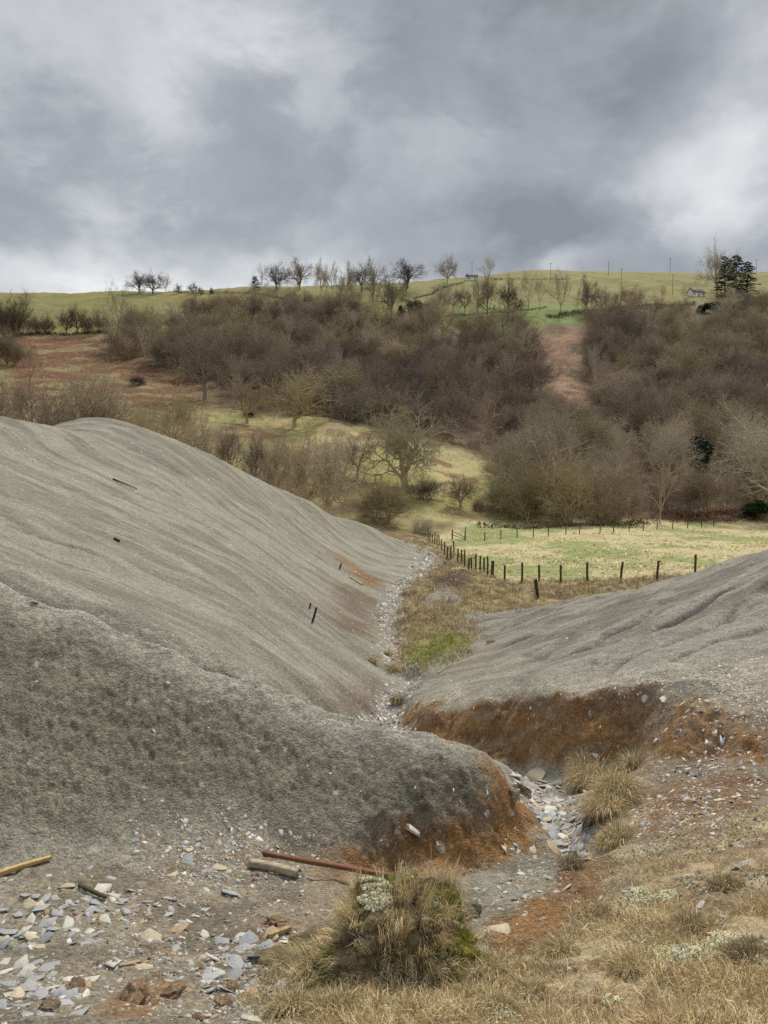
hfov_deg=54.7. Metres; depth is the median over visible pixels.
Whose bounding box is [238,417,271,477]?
bare shrub
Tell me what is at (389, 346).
bare shrub
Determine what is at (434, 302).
bare shrub
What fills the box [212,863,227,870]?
slate slab
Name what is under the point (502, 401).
bare tree
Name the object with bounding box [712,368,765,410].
bare tree
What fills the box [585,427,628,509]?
bare tree
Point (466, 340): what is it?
bare tree
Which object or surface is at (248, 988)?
slate slab
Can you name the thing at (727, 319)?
bare shrub
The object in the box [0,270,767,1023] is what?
ground
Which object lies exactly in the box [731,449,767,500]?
bare tree
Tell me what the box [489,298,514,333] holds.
bare tree
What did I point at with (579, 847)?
slate slab
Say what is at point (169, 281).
bare tree
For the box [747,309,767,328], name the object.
bare shrub
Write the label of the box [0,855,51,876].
timber plank
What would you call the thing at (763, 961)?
lichen cushion
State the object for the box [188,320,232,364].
bare tree
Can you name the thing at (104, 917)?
slate slab
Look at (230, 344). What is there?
bare tree
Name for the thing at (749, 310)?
bare shrub
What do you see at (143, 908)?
slate slab
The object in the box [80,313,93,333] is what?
bare shrub
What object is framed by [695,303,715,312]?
evergreen bush
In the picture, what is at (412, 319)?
bare shrub
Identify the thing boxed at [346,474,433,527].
bare shrub
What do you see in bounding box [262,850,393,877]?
rusty bar
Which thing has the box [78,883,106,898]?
dark stick
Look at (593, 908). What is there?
grass tussock
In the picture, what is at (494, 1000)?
grass tussock
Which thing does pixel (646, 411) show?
bare tree
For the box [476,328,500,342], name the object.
bare shrub
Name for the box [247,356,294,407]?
bare tree
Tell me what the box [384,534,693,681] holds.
bank grass
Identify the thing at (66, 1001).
slate slab
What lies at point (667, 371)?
bare shrub
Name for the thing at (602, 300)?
bare tree
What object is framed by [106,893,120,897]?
slate slab
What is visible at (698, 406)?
bare tree
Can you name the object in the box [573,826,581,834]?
slate slab
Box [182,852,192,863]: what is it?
slate slab
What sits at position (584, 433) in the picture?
bare tree
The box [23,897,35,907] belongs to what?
slate slab
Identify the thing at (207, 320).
bare shrub
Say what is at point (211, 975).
slate slab
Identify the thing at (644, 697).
slate slab
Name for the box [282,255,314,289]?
bare tree
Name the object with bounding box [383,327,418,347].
bare shrub
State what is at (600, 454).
bare tree
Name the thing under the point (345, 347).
bare tree
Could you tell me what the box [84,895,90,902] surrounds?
slate slab
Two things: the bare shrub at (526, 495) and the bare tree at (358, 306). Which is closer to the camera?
the bare shrub at (526, 495)
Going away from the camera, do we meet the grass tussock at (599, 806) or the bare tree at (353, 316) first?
the grass tussock at (599, 806)
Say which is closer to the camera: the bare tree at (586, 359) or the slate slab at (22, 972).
the slate slab at (22, 972)
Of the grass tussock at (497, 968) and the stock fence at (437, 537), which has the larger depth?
the stock fence at (437, 537)
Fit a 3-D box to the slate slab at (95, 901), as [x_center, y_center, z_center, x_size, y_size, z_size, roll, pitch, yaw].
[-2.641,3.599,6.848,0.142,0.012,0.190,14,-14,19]
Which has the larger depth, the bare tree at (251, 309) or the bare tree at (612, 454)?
the bare tree at (251, 309)
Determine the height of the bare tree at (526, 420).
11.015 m
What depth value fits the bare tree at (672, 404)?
162.12 m
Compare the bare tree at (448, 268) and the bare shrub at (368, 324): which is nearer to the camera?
the bare shrub at (368, 324)
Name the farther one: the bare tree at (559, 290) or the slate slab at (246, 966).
the bare tree at (559, 290)
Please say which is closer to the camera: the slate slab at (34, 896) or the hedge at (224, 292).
the slate slab at (34, 896)
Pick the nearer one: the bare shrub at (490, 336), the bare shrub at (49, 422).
the bare shrub at (49, 422)
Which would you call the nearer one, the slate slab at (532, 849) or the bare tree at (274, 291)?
the slate slab at (532, 849)
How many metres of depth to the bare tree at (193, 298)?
305.20 m
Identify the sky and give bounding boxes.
[0,0,767,293]
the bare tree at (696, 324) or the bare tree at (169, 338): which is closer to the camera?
the bare tree at (169, 338)
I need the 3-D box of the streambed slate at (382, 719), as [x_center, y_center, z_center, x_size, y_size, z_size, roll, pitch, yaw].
[1.703,4.385,45.809,3.888,4.293,56.858,1,5,6]
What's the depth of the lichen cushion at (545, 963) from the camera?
5.08 m
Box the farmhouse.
[687,287,705,296]
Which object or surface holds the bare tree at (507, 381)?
on the ground at (226, 726)
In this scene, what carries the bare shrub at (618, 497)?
on the ground at (226, 726)
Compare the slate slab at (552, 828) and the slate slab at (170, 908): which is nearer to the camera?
the slate slab at (170, 908)
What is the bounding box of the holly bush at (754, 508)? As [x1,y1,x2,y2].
[737,499,767,518]
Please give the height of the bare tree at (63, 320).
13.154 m
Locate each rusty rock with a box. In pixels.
[39,996,60,1012]
[65,976,85,989]
[119,976,152,1004]
[160,981,186,998]
[191,1011,204,1021]
[195,963,203,969]
[213,993,232,1007]
[225,980,239,991]
[251,871,258,877]
[261,915,288,926]
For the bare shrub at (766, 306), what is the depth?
312.28 m
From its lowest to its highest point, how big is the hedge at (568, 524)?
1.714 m
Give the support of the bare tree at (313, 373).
on the ground at (226, 726)
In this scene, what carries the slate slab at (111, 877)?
on the ground at (226, 726)
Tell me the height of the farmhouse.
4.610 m
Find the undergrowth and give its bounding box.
[85,305,766,524]
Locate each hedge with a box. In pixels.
[22,329,109,335]
[175,289,286,298]
[413,282,464,298]
[444,306,547,316]
[476,518,650,528]
[494,278,570,279]
[544,300,696,317]
[669,504,746,517]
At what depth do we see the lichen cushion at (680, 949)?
4.91 m
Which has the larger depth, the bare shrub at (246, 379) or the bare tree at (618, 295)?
the bare tree at (618, 295)
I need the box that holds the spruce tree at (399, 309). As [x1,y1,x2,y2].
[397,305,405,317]
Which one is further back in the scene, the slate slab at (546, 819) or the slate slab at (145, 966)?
the slate slab at (546, 819)
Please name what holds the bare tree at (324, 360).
on the ground at (226, 726)
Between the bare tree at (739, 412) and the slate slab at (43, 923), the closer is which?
the slate slab at (43, 923)
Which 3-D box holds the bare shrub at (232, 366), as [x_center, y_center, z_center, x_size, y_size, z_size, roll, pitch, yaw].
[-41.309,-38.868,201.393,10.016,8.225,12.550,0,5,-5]
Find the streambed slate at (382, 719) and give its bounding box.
[354,544,446,731]
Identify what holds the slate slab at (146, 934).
on the ground at (226, 726)
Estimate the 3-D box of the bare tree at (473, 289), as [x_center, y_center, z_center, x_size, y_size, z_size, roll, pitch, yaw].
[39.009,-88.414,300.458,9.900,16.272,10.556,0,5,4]
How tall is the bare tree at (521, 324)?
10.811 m
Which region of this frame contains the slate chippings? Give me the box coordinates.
[0,695,767,1023]
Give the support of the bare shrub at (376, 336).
on the ground at (226, 726)
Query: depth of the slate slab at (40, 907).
6.67 m
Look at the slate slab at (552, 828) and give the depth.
11.13 m
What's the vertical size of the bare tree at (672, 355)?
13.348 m
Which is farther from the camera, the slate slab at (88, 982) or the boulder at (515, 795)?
the boulder at (515, 795)
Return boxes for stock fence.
[427,529,493,576]
[465,518,713,540]
[504,554,696,582]
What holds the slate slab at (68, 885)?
on the ground at (226, 726)
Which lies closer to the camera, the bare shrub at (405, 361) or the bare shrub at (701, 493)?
the bare shrub at (701, 493)
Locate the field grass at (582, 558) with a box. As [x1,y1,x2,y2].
[433,518,767,580]
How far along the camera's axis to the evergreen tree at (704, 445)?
134.71 m
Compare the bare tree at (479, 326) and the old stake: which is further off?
the bare tree at (479, 326)
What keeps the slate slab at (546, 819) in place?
on the ground at (226, 726)
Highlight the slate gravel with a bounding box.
[0,604,767,1023]
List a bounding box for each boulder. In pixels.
[464,903,481,918]
[509,787,519,802]
[513,783,531,798]
[566,850,576,858]
[581,814,594,828]
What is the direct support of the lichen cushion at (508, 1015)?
on the ground at (226, 726)
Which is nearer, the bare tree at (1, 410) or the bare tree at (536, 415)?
the bare tree at (1, 410)
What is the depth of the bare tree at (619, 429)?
135.92 m
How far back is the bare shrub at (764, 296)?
316.75 m
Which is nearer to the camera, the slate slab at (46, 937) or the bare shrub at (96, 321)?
the slate slab at (46, 937)
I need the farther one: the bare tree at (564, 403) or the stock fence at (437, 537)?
the bare tree at (564, 403)
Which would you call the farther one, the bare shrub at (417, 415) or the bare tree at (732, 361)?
the bare tree at (732, 361)
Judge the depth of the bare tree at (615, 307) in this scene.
271.44 m
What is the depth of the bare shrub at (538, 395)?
181.64 m
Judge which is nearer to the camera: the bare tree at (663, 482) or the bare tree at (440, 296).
the bare tree at (663, 482)
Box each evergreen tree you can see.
[250,276,260,289]
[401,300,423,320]
[683,435,714,473]
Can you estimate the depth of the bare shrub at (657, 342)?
228.45 m
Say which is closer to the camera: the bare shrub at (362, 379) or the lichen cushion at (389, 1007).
the lichen cushion at (389, 1007)
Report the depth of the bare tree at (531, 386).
195.25 m
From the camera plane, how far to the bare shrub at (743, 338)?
241.42 m
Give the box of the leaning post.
[534,579,538,597]
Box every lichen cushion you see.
[379,1002,403,1016]
[426,998,464,1014]
[491,1007,524,1023]
[536,958,555,966]
[599,993,624,1005]
[627,887,657,903]
[631,935,657,943]
[646,942,716,967]
[656,888,681,904]
[701,929,740,946]
[701,993,724,1003]
[746,954,767,971]
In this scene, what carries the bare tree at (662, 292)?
on the ground at (226, 726)
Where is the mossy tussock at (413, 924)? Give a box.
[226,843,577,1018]
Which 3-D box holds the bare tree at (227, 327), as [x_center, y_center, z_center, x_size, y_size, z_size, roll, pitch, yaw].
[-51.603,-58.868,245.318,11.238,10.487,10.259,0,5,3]
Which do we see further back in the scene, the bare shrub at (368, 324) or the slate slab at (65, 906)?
the bare shrub at (368, 324)
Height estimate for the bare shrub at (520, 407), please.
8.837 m
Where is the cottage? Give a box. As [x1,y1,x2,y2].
[466,273,477,279]
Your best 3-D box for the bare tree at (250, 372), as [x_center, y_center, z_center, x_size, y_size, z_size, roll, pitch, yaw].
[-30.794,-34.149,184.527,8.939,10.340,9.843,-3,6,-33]
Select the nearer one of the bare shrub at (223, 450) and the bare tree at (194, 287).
the bare shrub at (223, 450)
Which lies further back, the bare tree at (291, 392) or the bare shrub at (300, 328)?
the bare shrub at (300, 328)
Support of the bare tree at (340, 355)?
on the ground at (226, 726)
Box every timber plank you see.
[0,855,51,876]
[247,858,302,878]
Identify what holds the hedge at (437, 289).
on the ground at (226, 726)
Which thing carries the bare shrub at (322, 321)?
on the ground at (226, 726)
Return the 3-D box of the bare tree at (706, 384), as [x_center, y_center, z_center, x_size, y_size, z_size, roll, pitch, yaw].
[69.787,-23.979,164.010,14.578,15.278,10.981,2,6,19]
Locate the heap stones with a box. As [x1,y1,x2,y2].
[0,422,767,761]
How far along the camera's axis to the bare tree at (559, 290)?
297.54 m
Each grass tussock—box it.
[259,981,325,1020]
[273,946,309,972]
[283,943,323,983]
[296,978,364,1023]
[366,655,380,663]
[382,650,393,656]
[382,660,403,671]
[386,692,408,704]
[457,940,518,988]
[473,984,535,1016]
[498,969,558,1004]
[534,926,585,960]
[552,848,589,870]
[554,754,618,791]
[559,745,594,778]
[567,783,637,822]
[576,763,653,804]
[581,900,613,917]
[590,814,636,851]
[599,947,663,982]
[601,741,645,774]
[667,905,716,936]
[703,867,747,891]
[714,934,767,964]
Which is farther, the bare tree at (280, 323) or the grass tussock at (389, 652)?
the bare tree at (280, 323)
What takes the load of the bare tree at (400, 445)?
on the ground at (226, 726)
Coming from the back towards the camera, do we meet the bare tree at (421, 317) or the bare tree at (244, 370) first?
the bare tree at (421, 317)
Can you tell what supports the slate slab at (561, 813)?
on the ground at (226, 726)
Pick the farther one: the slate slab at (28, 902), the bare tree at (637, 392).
the bare tree at (637, 392)
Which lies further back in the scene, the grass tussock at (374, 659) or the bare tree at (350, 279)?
the bare tree at (350, 279)
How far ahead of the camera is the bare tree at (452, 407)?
152.99 m
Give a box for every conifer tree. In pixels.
[710,256,736,292]
[720,254,751,295]
[734,261,761,293]
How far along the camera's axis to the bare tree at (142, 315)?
256.91 m
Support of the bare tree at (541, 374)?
on the ground at (226, 726)
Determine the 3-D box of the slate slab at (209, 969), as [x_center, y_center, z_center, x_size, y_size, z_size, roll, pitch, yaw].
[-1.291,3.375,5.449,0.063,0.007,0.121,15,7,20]
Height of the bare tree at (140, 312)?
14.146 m
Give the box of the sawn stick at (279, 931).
[266,925,291,938]
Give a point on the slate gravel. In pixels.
(438, 844)
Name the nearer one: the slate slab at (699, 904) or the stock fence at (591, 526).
the slate slab at (699, 904)
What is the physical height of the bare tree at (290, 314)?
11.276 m
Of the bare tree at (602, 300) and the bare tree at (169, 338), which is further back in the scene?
the bare tree at (602, 300)
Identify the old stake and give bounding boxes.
[311,607,316,622]
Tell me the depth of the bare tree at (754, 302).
299.31 m
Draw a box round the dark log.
[113,478,136,488]
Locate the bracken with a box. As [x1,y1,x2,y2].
[0,325,767,522]
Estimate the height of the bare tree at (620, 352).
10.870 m
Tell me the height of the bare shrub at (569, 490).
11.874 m
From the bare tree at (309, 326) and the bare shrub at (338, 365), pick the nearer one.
the bare shrub at (338, 365)
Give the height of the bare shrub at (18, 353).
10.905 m
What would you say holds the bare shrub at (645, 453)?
on the ground at (226, 726)
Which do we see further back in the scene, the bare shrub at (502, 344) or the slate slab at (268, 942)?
the bare shrub at (502, 344)
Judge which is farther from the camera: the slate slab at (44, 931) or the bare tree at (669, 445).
the bare tree at (669, 445)
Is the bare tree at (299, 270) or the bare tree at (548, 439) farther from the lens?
the bare tree at (299, 270)
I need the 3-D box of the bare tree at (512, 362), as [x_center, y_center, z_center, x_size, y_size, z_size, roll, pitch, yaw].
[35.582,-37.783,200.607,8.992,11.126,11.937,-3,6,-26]
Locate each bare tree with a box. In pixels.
[0,349,74,424]
[0,364,19,418]
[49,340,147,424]
[53,302,78,334]
[65,305,91,332]
[93,278,134,337]
[101,318,113,353]
[106,304,151,332]
[116,304,156,328]
[121,306,150,330]
[122,270,151,293]
[135,270,169,293]
[135,321,153,359]
[139,359,199,443]
[141,300,176,331]
[143,316,162,335]
[149,317,168,337]
[151,314,202,365]
[156,275,171,289]
[159,304,177,331]
[159,317,234,399]
[159,330,207,377]
[162,325,205,368]
[164,401,242,470]
[167,296,204,324]
[167,306,201,328]
[173,284,182,293]
[177,293,202,310]
[187,281,197,292]
[188,295,220,320]
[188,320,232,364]
[192,332,220,365]
[197,290,227,322]
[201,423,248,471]
[203,288,242,313]
[206,345,236,385]
[215,313,259,363]
[215,320,239,339]
[215,326,252,361]
[216,358,252,393]
[217,353,243,399]
[217,364,276,423]
[225,289,249,311]
[233,324,283,356]
[236,289,267,327]
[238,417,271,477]
[239,287,272,320]
[240,338,271,366]
[246,310,268,329]
[246,357,270,388]
[247,281,270,304]
[247,319,277,353]
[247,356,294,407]
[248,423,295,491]
[250,353,343,430]
[251,295,281,325]
[252,262,266,285]
[255,345,306,397]
[259,261,292,289]
[263,301,281,321]
[263,316,289,336]
[264,294,285,315]
[265,284,278,302]
[266,313,285,337]
[267,337,306,381]
[267,417,336,514]
[274,289,307,314]
[274,307,296,325]
[276,293,307,319]
[276,312,295,339]
[277,331,301,363]
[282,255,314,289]
[282,335,328,384]
[283,284,296,299]
[289,319,325,350]
[289,414,372,518]
[293,315,327,348]
[296,340,331,389]
[296,362,329,401]
[297,331,337,375]
[299,298,325,322]
[309,328,335,355]
[313,256,329,294]
[314,358,381,407]
[318,297,341,322]
[321,262,338,296]
[323,436,361,485]
[325,330,363,365]
[331,343,351,366]
[333,258,356,308]
[333,334,352,354]
[336,295,349,315]
[342,335,381,365]
[343,425,377,478]
[345,384,463,493]
[347,261,372,287]
[347,309,357,336]
[355,254,387,304]
[355,295,370,314]
[360,325,379,360]
[363,300,396,329]
[369,267,415,314]
[383,256,425,288]
[405,301,445,336]
[406,302,448,338]
[412,378,478,438]
[424,302,444,333]
[426,284,451,310]
[426,331,458,352]
[427,298,462,337]
[428,321,440,348]
[432,250,458,283]
[438,392,466,431]
[440,305,474,343]
[440,467,485,507]
[441,321,454,347]
[442,281,460,309]
[454,307,493,341]
[454,329,475,352]
[455,320,487,354]
[457,284,475,312]
[457,356,489,388]
[464,382,519,442]
[467,302,483,337]
[468,430,550,486]
[470,278,490,310]
[471,347,505,375]
[472,267,498,317]
[473,354,492,385]
[475,311,504,335]
[479,255,495,280]
[479,438,536,493]
[482,344,528,394]
[484,362,523,398]
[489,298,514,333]
[489,425,554,481]
[494,271,530,317]
[494,379,528,413]
[497,304,532,339]
[501,409,604,511]
[502,316,533,335]
[502,351,527,387]
[504,348,566,396]
[505,399,587,447]
[506,396,583,440]
[509,403,539,436]
[514,324,535,351]
[516,334,558,385]
[517,355,555,398]
[520,265,538,309]
[521,427,584,489]
[522,401,591,470]
[533,273,547,304]
[545,423,594,462]
[547,266,575,313]
[550,391,577,416]
[550,396,625,484]
[566,401,622,466]
[573,312,613,346]
[573,454,636,515]
[574,320,612,365]
[575,271,601,309]
[576,300,621,330]
[576,302,609,332]
[577,410,642,471]
[580,343,607,373]
[581,430,658,485]
[583,337,611,377]
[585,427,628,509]
[587,344,609,386]
[590,283,614,307]
[590,356,611,397]
[593,305,637,334]
[595,293,608,307]
[596,366,664,438]
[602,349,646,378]
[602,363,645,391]
[604,298,637,331]
[609,284,628,305]
[610,338,649,369]
[612,307,637,336]
[615,310,648,344]
[616,380,669,428]
[618,382,689,451]
[620,289,645,312]
[621,301,636,317]
[621,315,645,343]
[621,350,654,372]
[626,284,649,304]
[628,312,655,338]
[631,440,688,522]
[635,289,673,326]
[635,409,707,496]
[636,407,707,473]
[637,317,662,343]
[637,336,667,372]
[646,382,696,427]
[650,284,668,301]
[652,306,679,336]
[653,300,675,324]
[654,335,704,380]
[655,304,681,326]
[656,319,688,349]
[660,406,700,439]
[665,342,722,378]
[667,299,686,318]
[667,404,684,436]
[668,371,725,434]
[669,389,730,438]
[671,336,696,361]
[672,299,693,320]
[676,320,689,340]
[676,364,727,408]
[678,297,694,318]
[678,391,760,455]
[680,281,693,300]
[683,305,702,319]
[684,313,708,341]
[693,232,739,292]
[693,322,734,369]
[696,392,767,513]
[698,348,731,376]
[702,408,765,466]
[704,380,736,412]
[707,370,738,405]
[709,284,746,314]
[709,442,757,480]
[711,396,767,497]
[712,343,747,367]
[712,352,754,388]
[712,362,750,385]
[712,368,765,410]
[715,348,759,379]
[716,420,767,453]
[718,397,765,429]
[720,351,752,373]
[722,269,743,289]
[723,389,757,424]
[729,411,767,481]
[731,314,754,337]
[731,386,767,428]
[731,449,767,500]
[733,308,767,350]
[741,293,767,313]
[742,305,767,338]
[742,379,767,413]
[742,382,767,423]
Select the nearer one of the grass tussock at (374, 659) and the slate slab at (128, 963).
the slate slab at (128, 963)
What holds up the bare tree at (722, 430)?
on the ground at (226, 726)
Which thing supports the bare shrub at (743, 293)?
on the ground at (226, 726)
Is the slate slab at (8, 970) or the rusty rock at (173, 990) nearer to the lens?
the rusty rock at (173, 990)
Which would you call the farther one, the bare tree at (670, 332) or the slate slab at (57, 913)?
the bare tree at (670, 332)
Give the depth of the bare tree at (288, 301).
285.98 m
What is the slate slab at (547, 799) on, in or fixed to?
on the slate slab
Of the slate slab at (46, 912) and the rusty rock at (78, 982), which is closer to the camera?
the rusty rock at (78, 982)
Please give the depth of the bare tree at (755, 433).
127.80 m
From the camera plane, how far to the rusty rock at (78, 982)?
5.11 m
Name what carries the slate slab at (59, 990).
on the ground at (226, 726)
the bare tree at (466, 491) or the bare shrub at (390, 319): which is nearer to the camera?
the bare tree at (466, 491)
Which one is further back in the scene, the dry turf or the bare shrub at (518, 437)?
the bare shrub at (518, 437)
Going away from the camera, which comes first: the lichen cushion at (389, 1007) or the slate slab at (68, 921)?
the lichen cushion at (389, 1007)
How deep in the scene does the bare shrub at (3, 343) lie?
209.94 m
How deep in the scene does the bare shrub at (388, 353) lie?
216.57 m
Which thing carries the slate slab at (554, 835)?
on the ground at (226, 726)
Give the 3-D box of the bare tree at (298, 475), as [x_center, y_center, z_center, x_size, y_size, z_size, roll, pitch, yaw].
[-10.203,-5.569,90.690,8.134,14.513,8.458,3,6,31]
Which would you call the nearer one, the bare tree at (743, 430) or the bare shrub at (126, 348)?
the bare tree at (743, 430)
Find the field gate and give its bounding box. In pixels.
[452,529,465,540]
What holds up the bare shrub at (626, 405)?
on the ground at (226, 726)
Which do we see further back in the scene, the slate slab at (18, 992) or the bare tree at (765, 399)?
the bare tree at (765, 399)
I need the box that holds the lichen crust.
[299,807,767,987]
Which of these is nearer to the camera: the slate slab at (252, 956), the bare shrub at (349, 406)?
the slate slab at (252, 956)
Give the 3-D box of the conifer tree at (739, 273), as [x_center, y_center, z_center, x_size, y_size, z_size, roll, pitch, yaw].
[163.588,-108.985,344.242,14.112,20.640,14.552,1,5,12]
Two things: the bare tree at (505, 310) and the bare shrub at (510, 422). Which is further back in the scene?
the bare tree at (505, 310)
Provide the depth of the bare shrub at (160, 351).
214.85 m
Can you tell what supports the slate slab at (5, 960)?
on the ground at (226, 726)
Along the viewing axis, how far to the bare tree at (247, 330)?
221.04 m
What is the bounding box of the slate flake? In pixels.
[406,823,421,838]
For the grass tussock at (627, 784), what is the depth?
11.05 m
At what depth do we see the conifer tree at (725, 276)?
344.35 m
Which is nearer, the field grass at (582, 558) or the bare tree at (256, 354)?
the field grass at (582, 558)
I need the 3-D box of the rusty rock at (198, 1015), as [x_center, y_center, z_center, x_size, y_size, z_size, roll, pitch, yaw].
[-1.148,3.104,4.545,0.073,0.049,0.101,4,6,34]
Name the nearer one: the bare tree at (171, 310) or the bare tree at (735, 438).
the bare tree at (735, 438)
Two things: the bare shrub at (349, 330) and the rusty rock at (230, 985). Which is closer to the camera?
the rusty rock at (230, 985)
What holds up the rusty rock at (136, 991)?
on the ground at (226, 726)
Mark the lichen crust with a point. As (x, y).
(697, 885)
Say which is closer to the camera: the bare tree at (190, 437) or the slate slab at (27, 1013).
the slate slab at (27, 1013)
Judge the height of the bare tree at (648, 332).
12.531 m
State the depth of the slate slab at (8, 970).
5.52 m
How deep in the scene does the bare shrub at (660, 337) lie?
233.98 m
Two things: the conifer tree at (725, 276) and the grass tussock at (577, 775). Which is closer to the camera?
the grass tussock at (577, 775)
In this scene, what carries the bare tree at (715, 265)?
on the ground at (226, 726)
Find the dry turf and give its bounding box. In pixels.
[241,785,767,1023]
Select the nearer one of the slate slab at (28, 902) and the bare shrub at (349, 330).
the slate slab at (28, 902)
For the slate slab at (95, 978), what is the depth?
5.29 m
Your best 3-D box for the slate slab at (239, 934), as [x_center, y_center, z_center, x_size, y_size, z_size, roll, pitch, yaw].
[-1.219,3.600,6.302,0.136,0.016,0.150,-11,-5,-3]
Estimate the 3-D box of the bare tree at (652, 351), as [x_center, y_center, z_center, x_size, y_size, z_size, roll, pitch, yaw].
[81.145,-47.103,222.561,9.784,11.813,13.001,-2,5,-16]
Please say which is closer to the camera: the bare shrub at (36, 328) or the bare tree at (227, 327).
the bare tree at (227, 327)
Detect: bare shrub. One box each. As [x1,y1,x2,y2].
[0,288,39,338]
[0,301,21,337]
[0,317,23,365]
[0,331,48,367]
[23,315,44,332]
[27,380,89,425]
[36,312,56,331]
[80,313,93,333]
[88,310,114,330]
[93,315,161,353]
[111,330,149,358]
[116,389,165,434]
[122,374,145,384]
[128,325,155,348]
[138,327,174,364]
[149,332,179,368]
[162,311,183,329]
[173,352,213,380]
[202,310,227,331]
[207,326,232,351]
[214,355,265,388]
[223,354,242,379]
[277,384,320,413]
[279,313,317,337]
[280,291,303,305]
[286,312,319,342]
[298,288,320,304]
[298,299,314,315]
[308,293,338,309]
[309,295,335,319]
[310,380,340,412]
[316,312,353,333]
[318,357,360,393]
[324,291,350,310]
[324,317,355,341]
[327,378,372,419]
[332,311,353,333]
[335,307,375,332]
[338,368,382,414]
[339,351,365,369]
[340,310,359,330]
[340,328,360,350]
[340,368,373,394]
[343,292,364,314]
[344,360,375,379]
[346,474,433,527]
[350,355,393,381]
[351,321,387,341]
[357,326,388,355]
[359,383,420,423]
[362,317,383,334]
[365,309,392,327]
[373,335,424,363]
[374,336,403,358]
[376,320,399,337]
[380,350,420,374]
[381,310,404,327]
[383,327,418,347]
[384,311,420,335]
[385,385,422,418]
[386,324,416,344]
[392,306,429,334]
[396,396,454,432]
[398,359,442,391]
[399,332,427,359]
[403,474,449,499]
[404,328,436,357]
[406,295,436,318]
[406,518,435,534]
[407,387,445,418]
[469,425,569,476]
[469,497,485,510]
[470,309,499,333]
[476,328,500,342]
[478,470,517,514]
[479,322,510,343]
[484,400,541,437]
[488,456,572,525]
[490,329,526,352]
[497,397,535,423]
[500,426,522,449]
[505,321,549,350]
[506,402,545,424]
[522,392,572,416]
[524,384,560,407]
[529,447,608,525]
[536,391,574,413]
[545,410,609,452]
[558,396,612,429]
[572,448,652,525]
[588,369,625,403]
[595,387,632,416]
[596,330,627,361]
[602,383,641,405]
[610,386,663,420]
[615,404,659,431]
[622,333,675,366]
[625,367,654,389]
[633,420,682,464]
[636,352,695,388]
[638,330,667,358]
[650,374,678,396]
[651,455,757,518]
[657,321,686,344]
[658,386,689,414]
[664,309,704,336]
[676,364,718,386]
[695,318,740,337]
[696,307,728,330]
[701,311,732,334]
[702,306,732,324]
[718,295,743,312]
[724,326,757,350]
[728,289,761,309]
[741,304,765,317]
[745,331,767,358]
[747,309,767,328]
[754,297,767,311]
[756,287,767,302]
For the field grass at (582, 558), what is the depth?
66.30 m
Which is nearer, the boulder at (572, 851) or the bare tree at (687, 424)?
the boulder at (572, 851)
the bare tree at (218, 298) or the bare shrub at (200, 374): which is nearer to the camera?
the bare shrub at (200, 374)
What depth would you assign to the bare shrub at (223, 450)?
102.31 m
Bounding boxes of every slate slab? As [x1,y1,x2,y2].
[0,908,10,911]
[0,929,17,934]
[0,935,10,941]
[0,937,10,950]
[0,958,10,963]
[0,967,13,973]
[0,980,11,985]
[0,998,6,1008]
[10,986,24,997]
[11,933,21,937]
[13,910,23,916]
[13,955,28,968]
[15,1002,30,1007]
[16,969,26,976]
[17,925,32,933]
[17,943,28,947]
[20,893,31,896]
[20,978,37,991]
[22,963,36,971]
[22,1011,32,1016]
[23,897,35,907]
[23,933,38,940]
[24,969,34,976]
[25,975,45,981]
[26,912,35,921]
[29,958,43,964]
[30,893,40,898]
[30,904,51,911]
[32,944,45,948]
[32,988,48,999]
[36,960,60,971]
[39,894,50,902]
[39,916,57,926]
[40,928,48,935]
[40,931,53,943]
[41,1012,55,1015]
[43,908,49,914]
[46,926,60,930]
[46,984,63,990]
[47,971,57,976]
[50,985,66,995]
[51,894,60,900]
[51,909,63,916]
[56,987,77,997]
[57,882,74,888]
[60,999,74,1004]
[61,903,68,909]
[61,976,77,981]
[62,915,73,928]
[66,930,76,938]
[69,1006,89,1015]
[70,928,81,932]
[78,941,91,944]
[81,988,89,997]
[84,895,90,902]
[84,905,99,913]
[84,975,100,980]
[85,927,94,932]
[85,932,100,936]
[85,977,91,986]
[90,899,100,904]
[94,883,112,893]
[99,913,110,921]
[104,959,121,967]
[105,875,116,879]
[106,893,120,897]
[118,898,128,902]
[119,960,142,966]
[121,907,130,914]
[129,895,137,900]
[133,963,152,968]
[136,928,161,940]
[140,906,146,911]
[161,896,176,900]
[163,912,173,916]
[167,905,174,912]
[168,870,178,875]
[170,923,189,932]
[172,943,179,951]
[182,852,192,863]
[200,929,209,937]
[200,952,207,958]
[201,971,218,979]
[204,967,212,971]
[205,954,220,961]
[205,987,215,993]
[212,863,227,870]
[214,937,228,944]
[221,954,228,963]
[222,889,240,895]
[226,967,241,979]
[227,954,244,968]
[228,846,236,851]
[234,943,253,949]
[235,932,244,937]
[239,930,258,944]
[240,1014,260,1021]
[243,962,251,967]
[246,986,259,994]
[247,955,261,958]
[250,977,258,985]
[252,939,274,948]
[262,932,278,941]
[265,925,276,931]
[275,978,289,987]
[486,923,510,934]
[510,773,520,777]
[524,767,545,781]
[528,782,543,791]
[529,844,536,852]
[536,806,544,811]
[542,797,555,801]
[542,824,558,834]
[543,816,552,821]
[545,806,556,811]
[546,840,558,854]
[547,812,556,816]
[548,831,558,839]
[551,777,561,785]
[553,839,563,845]
[556,811,566,816]
[557,833,566,838]
[560,823,570,829]
[565,798,575,804]
[572,844,584,851]
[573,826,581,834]
[584,834,591,842]
[642,695,646,702]
[696,900,704,907]
[737,860,755,864]

